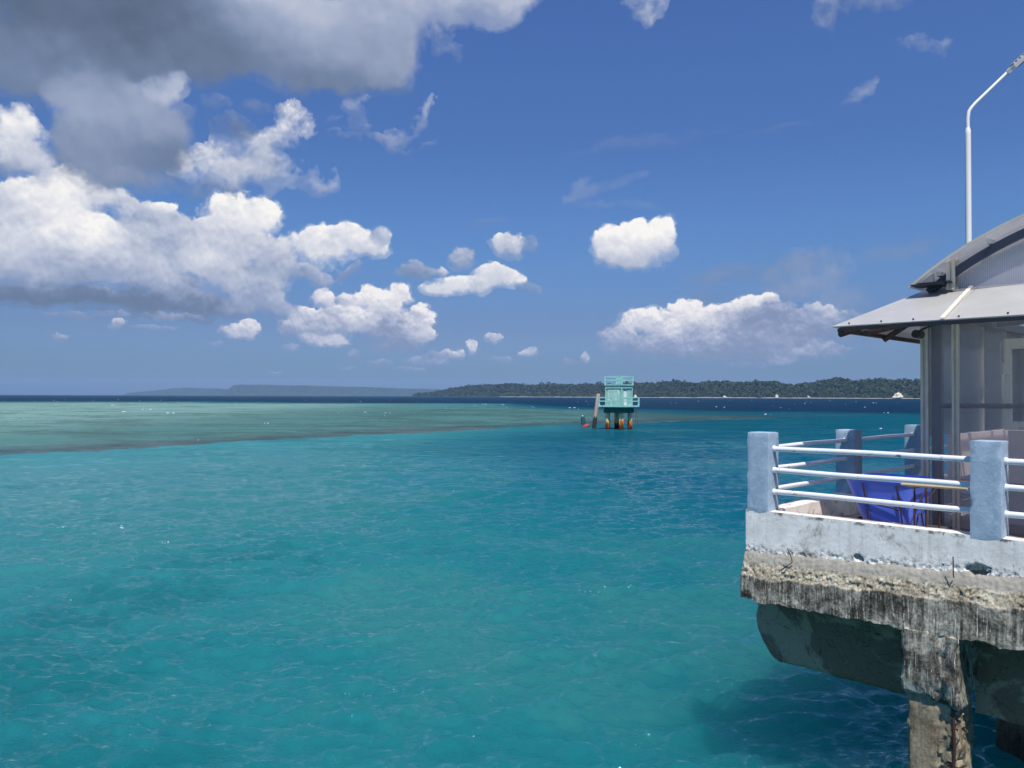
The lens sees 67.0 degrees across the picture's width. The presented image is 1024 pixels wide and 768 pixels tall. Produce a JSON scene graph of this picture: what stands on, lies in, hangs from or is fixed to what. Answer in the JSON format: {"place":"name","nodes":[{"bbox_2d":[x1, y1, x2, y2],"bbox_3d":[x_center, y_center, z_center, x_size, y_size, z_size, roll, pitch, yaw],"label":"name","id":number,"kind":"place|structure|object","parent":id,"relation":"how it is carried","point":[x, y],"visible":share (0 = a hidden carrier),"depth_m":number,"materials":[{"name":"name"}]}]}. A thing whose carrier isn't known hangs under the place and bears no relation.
{"place":"outdoors","nodes":[
{"label":"outdoors","id":0,"kind":"place"},
{"bbox_2d":[124,388,227,395],"bbox_3d":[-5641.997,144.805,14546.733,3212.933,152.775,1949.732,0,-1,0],"label":"distant hill","id":1,"kind":"structure","parent":0,"point":[197,391],"depth_m":14126.93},
{"bbox_2d":[216,384,446,395],"bbox_3d":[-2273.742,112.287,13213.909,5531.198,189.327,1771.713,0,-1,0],"label":"hill","id":2,"kind":"structure","parent":0,"point":[268,390],"depth_m":12918.00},
{"bbox_2d":[0,395,1023,767],"bbox_3d":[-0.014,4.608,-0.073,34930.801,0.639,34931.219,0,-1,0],"label":"sea","id":3,"kind":"structure","parent":0,"point":[364,583],"depth_m":18.66,"materials":[{"name":"liquid"}]},
{"bbox_2d":[34,399,888,736],"bbox_3d":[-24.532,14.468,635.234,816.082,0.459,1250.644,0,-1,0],"label":"foam","id":4,"kind":"object","parent":3,"relation":"on","point":[360,401],"visible":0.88,"depth_m":209.02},
{"bbox_2d":[581,415,589,426],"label":"buoy","id":5,"kind":"object","parent":3,"relation":"on","point":[583,423],"visible":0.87,"depth_m":117.99,"materials":[{"name":"red paint"}]},
{"bbox_2d":[592,394,599,427],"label":"leaning pile","id":6,"kind":"object","parent":3,"relation":"in","point":[595,416],"visible":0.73,"depth_m":110.94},
{"bbox_2d":[598,376,639,429],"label":"beacon hut","id":7,"kind":"object","parent":3,"relation":"in","point":[618,397],"visible":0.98,"depth_m":107.61,"materials":[{"name":"metal"}]},
{"bbox_2d":[624,391,626,404],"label":"door","id":8,"kind":"structure","parent":7,"relation":"in","point":[625,392],"depth_m":107.47,"materials":[{"name":"white paint"}]},
{"bbox_2d":[740,471,1023,767],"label":"pier","id":9,"kind":"structure","parent":3,"relation":"in","point":[928,622],"depth_m":7.91,"materials":[{"name":"concrete"}]},
{"bbox_2d":[747,431,1023,540],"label":"front railing","id":10,"kind":"object","parent":9,"relation":"on","point":[990,487],"visible":1,"depth_m":7.88,"materials":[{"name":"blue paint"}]},
{"bbox_2d":[778,425,999,493],"bbox_3d":[6.703,1.128,12.778,10.127,0.914,0.274,1,-1,-44],"label":"side railing","id":11,"kind":"object","parent":9,"relation":"on","point":[850,439],"visible":0.38,"depth_m":10.81,"materials":[{"name":"white metal"}]},
{"bbox_2d":[846,473,969,527],"bbox_3d":[4.556,1.412,8.747,0.934,0.677,1.351,1,-1,-44],"label":"table","id":12,"kind":"object","parent":9,"relation":"on","point":[905,492],"visible":0.52,"depth_m":8.63,"materials":[{"name":"blue fabric"}]},
{"bbox_2d":[832,214,1023,536],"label":"kiosk","id":13,"kind":"object","parent":9,"relation":"on","point":[959,318],"visible":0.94,"depth_m":9.36,"materials":[{"name":"metal"}]},
{"bbox_2d":[1000,338,1023,429],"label":"window frame","id":14,"kind":"structure","parent":13,"relation":"in","point":[1015,343],"depth_m":9.16,"materials":[{"name":"beige paint"}]},
{"bbox_2d":[961,53,1023,493],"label":"street lamp","id":15,"kind":"object","parent":9,"relation":"on","point":[1017,62],"visible":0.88,"depth_m":12.98,"materials":[{"name":"white metal"}]},
{"bbox_2d":[0,0,1023,394],"label":"sky","id":16,"kind":"structure","parent":0,"point":[223,194],"materials":[{"name":"blue"}]},
{"bbox_2d":[418,385,919,397],"bbox_3d":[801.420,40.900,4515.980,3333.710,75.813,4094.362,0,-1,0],"label":"headland","id":17,"kind":"structure","parent":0,"point":[905,395],"depth_m":3796.50,"materials":[{"name":"green plant"}]},
{"bbox_2d":[412,377,919,397],"bbox_3d":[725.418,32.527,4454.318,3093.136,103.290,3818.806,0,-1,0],"label":"forest","id":18,"kind":"object","parent":17,"relation":"on","point":[769,388],"visible":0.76,"depth_m":3553.86,"materials":[{"name":"green plant"}]},
{"bbox_2d":[893,392,902,397],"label":"shore rock","id":19,"kind":"object","parent":17,"relation":"on","point":[898,395],"visible":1,"depth_m":2961.26,"materials":[{"name":"stone"}]},
{"bbox_2d":[640,397,919,398],"bbox_3d":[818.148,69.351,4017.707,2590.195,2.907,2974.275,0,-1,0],"label":"beach","id":20,"kind":"structure","parent":0,"point":[741,397],"depth_m":3515.36,"materials":[{"name":"beige sand"}]},
{"bbox_2d":[927,524,947,528],"bbox_3d":[4.948,1.728,9.324,0.160,0.061,0.520,1,-1,-44],"label":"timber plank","id":21,"kind":"object","parent":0,"point":[936,526],"visible":0.1,"depth_m":9.21,"materials":[{"name":"grey wood"}]}
]}

